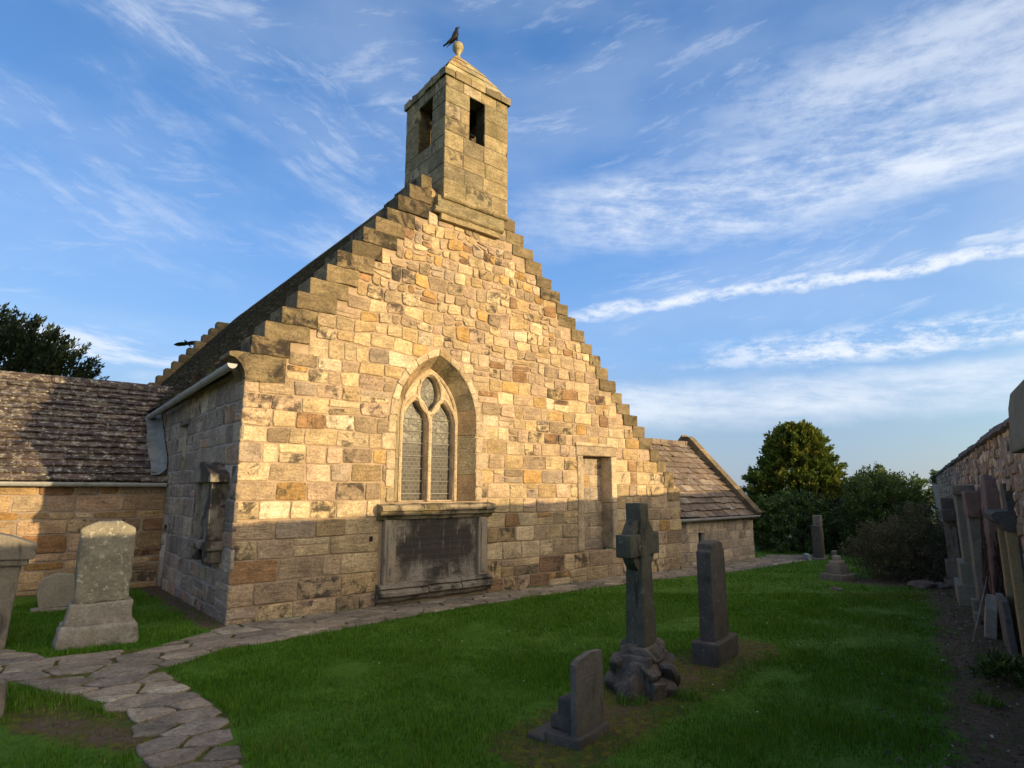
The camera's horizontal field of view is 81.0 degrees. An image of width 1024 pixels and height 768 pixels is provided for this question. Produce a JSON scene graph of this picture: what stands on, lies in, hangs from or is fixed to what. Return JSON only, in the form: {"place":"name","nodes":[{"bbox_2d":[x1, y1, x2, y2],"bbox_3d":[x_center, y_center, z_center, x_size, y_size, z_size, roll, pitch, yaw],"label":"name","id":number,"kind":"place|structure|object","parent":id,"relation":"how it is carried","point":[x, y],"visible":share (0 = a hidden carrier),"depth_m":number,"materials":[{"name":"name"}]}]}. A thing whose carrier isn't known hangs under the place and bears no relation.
{"place":"outdoors","nodes":[
{"label":"outdoors","id":0,"kind":"place"},
{"bbox_2d":[0,555,812,767],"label":"path","id":1,"kind":"structure","parent":0,"point":[122,679],"depth_m":5.41,"materials":[{"name":"grey stone"}]},
{"bbox_2d":[0,510,1023,767],"bbox_3d":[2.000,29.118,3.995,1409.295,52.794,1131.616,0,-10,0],"label":"lawn ground","id":2,"kind":"structure","parent":0,"point":[32,726],"depth_m":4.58,"materials":[{"name":"green plant"}]},
{"bbox_2d":[0,675,7,717],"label":"gravestone","id":3,"kind":"object","parent":2,"relation":"on","point":[3,683],"visible":0.91,"depth_m":4.31,"materials":[{"name":"grey stone"}]},
{"bbox_2d":[0,532,37,647],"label":"gravestone","id":4,"kind":"object","parent":2,"relation":"on","point":[17,553],"visible":0.96,"depth_m":6.28,"materials":[{"name":"grey stone"}]},
{"bbox_2d":[30,573,73,612],"bbox_3d":[-6.171,2.877,8.246,0.665,0.554,0.212,9,-13,-41],"label":"gravestone","id":5,"kind":"object","parent":2,"relation":"on","point":[55,591],"visible":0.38,"depth_m":8.15,"materials":[{"name":"stone"}]},
{"bbox_2d":[0,302,109,380],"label":"yew tree","id":6,"kind":"object","parent":2,"relation":"on","point":[26,347],"visible":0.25,"depth_m":18.57,"materials":[{"name":"green plant"}]},
{"bbox_2d":[53,520,136,650],"bbox_3d":[-4.459,2.174,6.521,0.742,1.359,0.500,7,-12,-36],"label":"gravestone","id":7,"kind":"object","parent":2,"relation":"on","point":[99,607],"visible":0.92,"depth_m":6.41,"materials":[{"name":"stone"}]},
{"bbox_2d":[0,41,761,624],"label":"church","id":8,"kind":"structure","parent":2,"relation":"on","point":[406,393],"depth_m":9.96,"materials":[{"name":"stone"}]},
{"bbox_2d":[174,340,194,346],"bbox_3d":[-13.340,-1.666,24.697,1.074,0.202,0.525,4,-11,-22],"label":"crow","id":9,"kind":"object","parent":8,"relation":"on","point":[185,343],"visible":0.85,"depth_m":24.66,"materials":[{"name":"black"}]},
{"bbox_2d":[382,349,486,501],"bbox_3d":[-1.341,0.753,9.720,2.100,2.700,0.580,8,-13,-39],"label":"window","id":10,"kind":"structure","parent":8,"relation":"in","point":[436,423],"depth_m":9.86,"materials":[{"name":"stone"}]},
{"bbox_2d":[443,27,458,47],"bbox_3d":[-1.162,-6.719,11.594,0.434,0.374,0.148,-14,-8,-10],"label":"crow","id":11,"kind":"object","parent":8,"relation":"on","point":[453,38],"visible":0.86,"depth_m":11.55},
{"bbox_2d":[575,442,618,551],"bbox_3d":[1.573,2.216,11.744,1.220,2.082,0.362,8,-13,-39],"label":"blocked doorway","id":12,"kind":"structure","parent":8,"relation":"in","point":[597,517],"depth_m":11.90,"materials":[{"name":"stone"}]},
{"bbox_2d":[527,649,609,750],"bbox_3d":[0.377,2.100,4.032,0.399,0.602,0.431,-7,-12,36],"label":"gravestone","id":13,"kind":"object","parent":2,"relation":"on","point":[578,722],"visible":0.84,"depth_m":3.91,"materials":[{"name":"stone"}]},
{"bbox_2d":[615,688,647,706],"bbox_3d":[0.915,2.396,4.600,0.323,0.102,0.279,0,-10,0],"label":"grass tuft","id":14,"kind":"object","parent":2,"relation":"on","point":[624,700],"visible":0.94,"depth_m":4.55,"materials":[{"name":"green plant"}]},
{"bbox_2d":[604,503,680,701],"bbox_3d":[1.068,1.808,5.019,0.617,1.597,0.619,0,-10,2],"label":"celtic cross","id":15,"kind":"object","parent":2,"relation":"on","point":[642,660],"visible":0.99,"depth_m":4.90,"materials":[{"name":"grey stone"}]},
{"bbox_2d":[672,680,703,701],"bbox_3d":[1.357,2.412,4.697,0.274,0.104,0.279,0,-10,0],"label":"grass tuft","id":16,"kind":"object","parent":2,"relation":"on","point":[694,693],"visible":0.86,"depth_m":4.66,"materials":[{"name":"green plant"}]},
{"bbox_2d":[691,540,738,667],"bbox_3d":[1.970,2.135,5.878,0.255,1.169,0.603,-7,-12,36],"label":"gravestone","id":17,"kind":"object","parent":2,"relation":"on","point":[715,644],"visible":0.88,"depth_m":5.74,"materials":[{"name":"grey stone"}]},
{"bbox_2d":[740,419,851,541],"bbox_3d":[10.211,3.563,21.643,3.908,4.569,3.972,0,-10,0],"label":"conifer tree","id":18,"kind":"object","parent":2,"relation":"on","point":[798,456],"visible":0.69,"depth_m":21.02,"materials":[{"name":"green plant"}]},
{"bbox_2d":[753,488,842,553],"bbox_3d":[8.323,4.137,17.762,2.937,2.152,2.555,0,-10,0],"label":"rhododendron bush","id":19,"kind":"object","parent":2,"relation":"on","point":[762,529],"visible":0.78,"depth_m":17.26,"materials":[{"name":"green plant"}]},
{"bbox_2d":[804,553,811,559],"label":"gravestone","id":20,"kind":"object","parent":2,"relation":"on","point":[807,556],"visible":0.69,"depth_m":14.98,"materials":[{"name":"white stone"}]},
{"bbox_2d":[811,525,827,559],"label":"gravestone","id":21,"kind":"object","parent":2,"relation":"on","point":[817,542],"visible":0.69,"depth_m":15.17,"materials":[{"name":"grey stone"}]},
{"bbox_2d":[812,515,828,556],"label":"gravestone","id":22,"kind":"object","parent":2,"relation":"on","point":[817,519],"visible":0.27,"depth_m":15.71,"materials":[{"name":"grey stone"}]},
{"bbox_2d":[792,491,849,548],"bbox_3d":[10.217,4.358,18.883,2.940,2.025,2.244,0,-10,0],"label":"bush","id":23,"kind":"object","parent":2,"relation":"on","point":[832,503],"visible":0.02,"depth_m":18.71,"materials":[{"name":"green plant"}]},
{"bbox_2d":[831,550,836,557],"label":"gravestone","id":24,"kind":"object","parent":2,"relation":"on","point":[833,552],"visible":0.45,"depth_m":15.17,"materials":[{"name":"grey stone"}]},
{"bbox_2d":[829,587,842,590],"bbox_3d":[5.348,3.398,9.916,0.222,0.096,0.172,0,-10,0],"label":"rock","id":25,"kind":"object","parent":2,"relation":"on","point":[835,588],"visible":0.74,"depth_m":9.86,"materials":[{"name":"grey stone"}]},
{"bbox_2d":[819,555,856,581],"bbox_3d":[6.120,3.487,11.285,0.507,0.507,0.446,6,-12,-32],"label":"pedestal","id":26,"kind":"object","parent":2,"relation":"on","point":[836,568],"visible":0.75,"depth_m":11.18,"materials":[{"name":"stone"}]},
{"bbox_2d":[830,461,937,556],"bbox_3d":[10.182,3.544,16.460,3.110,2.921,2.537,9,-13,-41],"label":"bush","id":27,"kind":"object","parent":2,"relation":"on","point":[865,500],"visible":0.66,"depth_m":16.04,"materials":[{"name":"green plant"}]},
{"bbox_2d":[843,464,934,520],"bbox_3d":[21.985,6.702,35.232,6.679,4.126,4.670,0,-10,0],"label":"bush","id":28,"kind":"object","parent":2,"relation":"on","point":[921,483],"visible":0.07,"depth_m":34.90,"materials":[{"name":"green plant"}]},
{"bbox_2d":[836,495,960,582],"bbox_3d":[7.519,3.010,11.474,2.817,1.749,2.116,0,-10,0],"label":"shrub","id":29,"kind":"object","parent":2,"relation":"on","point":[923,533],"visible":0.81,"depth_m":11.16,"materials":[{"name":"green plant"}]},
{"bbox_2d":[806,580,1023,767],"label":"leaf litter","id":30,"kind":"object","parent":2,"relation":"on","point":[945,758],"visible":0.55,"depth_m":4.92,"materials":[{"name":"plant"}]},
{"bbox_2d":[906,579,933,588],"bbox_3d":[7.009,3.447,10.273,0.450,0.195,0.350,0,-10,0],"label":"rock","id":31,"kind":"object","parent":2,"relation":"on","point":[920,583],"visible":0.8,"depth_m":10.19,"materials":[{"name":"grey stone"}]},
{"bbox_2d":[933,582,948,588],"bbox_3d":[7.309,3.457,10.270,0.263,0.125,0.228,0,-10,0],"label":"rock","id":32,"kind":"object","parent":2,"relation":"on","point":[940,585],"visible":0.71,"depth_m":10.21,"materials":[{"name":"grey stone"}]},
{"bbox_2d":[940,498,959,586],"bbox_3d":[7.816,2.821,10.662,0.369,1.578,0.606,-7,-12,33],"label":"gravestone","id":33,"kind":"object","parent":2,"relation":"on","point":[948,514],"visible":0.66,"depth_m":10.55,"materials":[{"name":"grey stone"}]},
{"bbox_2d":[949,485,975,605],"bbox_3d":[6.775,2.393,8.917,0.426,1.756,0.965,-7,-12,33],"label":"gravestone","id":34,"kind":"object","parent":2,"relation":"on","point":[964,586],"visible":0.58,"depth_m":8.70,"materials":[{"name":"grey stone"}]},
{"bbox_2d":[961,491,984,615],"bbox_3d":[6.333,2.261,8.105,0.238,1.605,0.726,-7,-12,33],"label":"gravestone","id":35,"kind":"object","parent":2,"relation":"on","point":[971,503],"visible":0.47,"depth_m":7.93,"materials":[{"name":"grey stone"}]},
{"bbox_2d":[971,598,981,624],"bbox_3d":[5.694,2.821,7.344,0.074,0.344,0.213,-7,-5,33],"label":"stone peg","id":36,"kind":"object","parent":2,"relation":"on","point":[975,604],"visible":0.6,"depth_m":7.35,"materials":[{"name":"grey stone"}]},
{"bbox_2d":[930,416,1023,560],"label":"boundary wall","id":37,"kind":"structure","parent":2,"relation":"on","point":[989,452],"depth_m":7.09,"materials":[{"name":"stone"}]},
{"bbox_2d":[928,469,938,484],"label":"ivy","id":38,"kind":"object","parent":37,"relation":"attached to","point":[932,477],"visible":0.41,"depth_m":26.77,"materials":[{"name":"green plant"}]},
{"bbox_2d":[1008,379,1023,452],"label":"mural monument","id":39,"kind":"object","parent":37,"relation":"attached to","point":[1016,413],"visible":1,"depth_m":3.46,"materials":[{"name":"grey stone"}]},
{"bbox_2d":[972,576,987,643],"bbox_3d":[5.172,2.481,6.621,0.706,0.635,0.026,7,-12,-35],"label":"stick","id":40,"kind":"object","parent":2,"relation":"on","point":[977,623],"visible":0.95,"depth_m":6.57,"materials":[{"name":"wood"}]},
{"bbox_2d":[962,687,1004,709],"bbox_3d":[3.591,2.389,4.567,0.285,0.104,0.285,0,-10,0],"label":"grass tuft","id":41,"kind":"object","parent":2,"relation":"on","point":[993,700],"visible":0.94,"depth_m":4.56,"materials":[{"name":"green plant"}]},
{"bbox_2d":[984,594,996,638],"bbox_3d":[5.326,2.585,6.676,0.106,0.474,0.256,3,-17,36],"label":"stone fragment","id":42,"kind":"object","parent":2,"relation":"on","point":[990,623],"visible":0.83,"depth_m":6.59,"materials":[{"name":"stone"}]},
{"bbox_2d":[979,475,1006,634],"bbox_3d":[5.741,1.991,7.145,0.236,1.795,0.775,-3,-10,33],"label":"gravestone","id":43,"kind":"object","parent":2,"relation":"on","point":[992,569],"visible":0.42,"depth_m":6.97,"materials":[{"name":"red stone"}]},
{"bbox_2d":[964,646,1023,686],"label":"weed","id":44,"kind":"object","parent":2,"relation":"on","point":[996,665],"visible":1,"depth_m":5.07,"materials":[{"name":"green plant"}]},
{"bbox_2d":[983,483,1023,656],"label":"monument","id":45,"kind":"object","parent":2,"relation":"on","point":[1004,521],"visible":0.81,"depth_m":5.83,"materials":[{"name":"grey stone"}]},
{"bbox_2d":[995,593,1018,657],"bbox_3d":[5.036,2.460,6.105,0.065,0.565,0.604,-9,-13,32],"label":"slate slab","id":46,"kind":"object","parent":2,"relation":"on","point":[1006,624],"depth_m":5.90,"materials":[{"name":"grey stone"}]},
{"bbox_2d":[0,0,1023,490],"label":"sky","id":47,"kind":"structure","parent":0,"point":[754,215],"materials":[{"name":"blue"}]}
]}

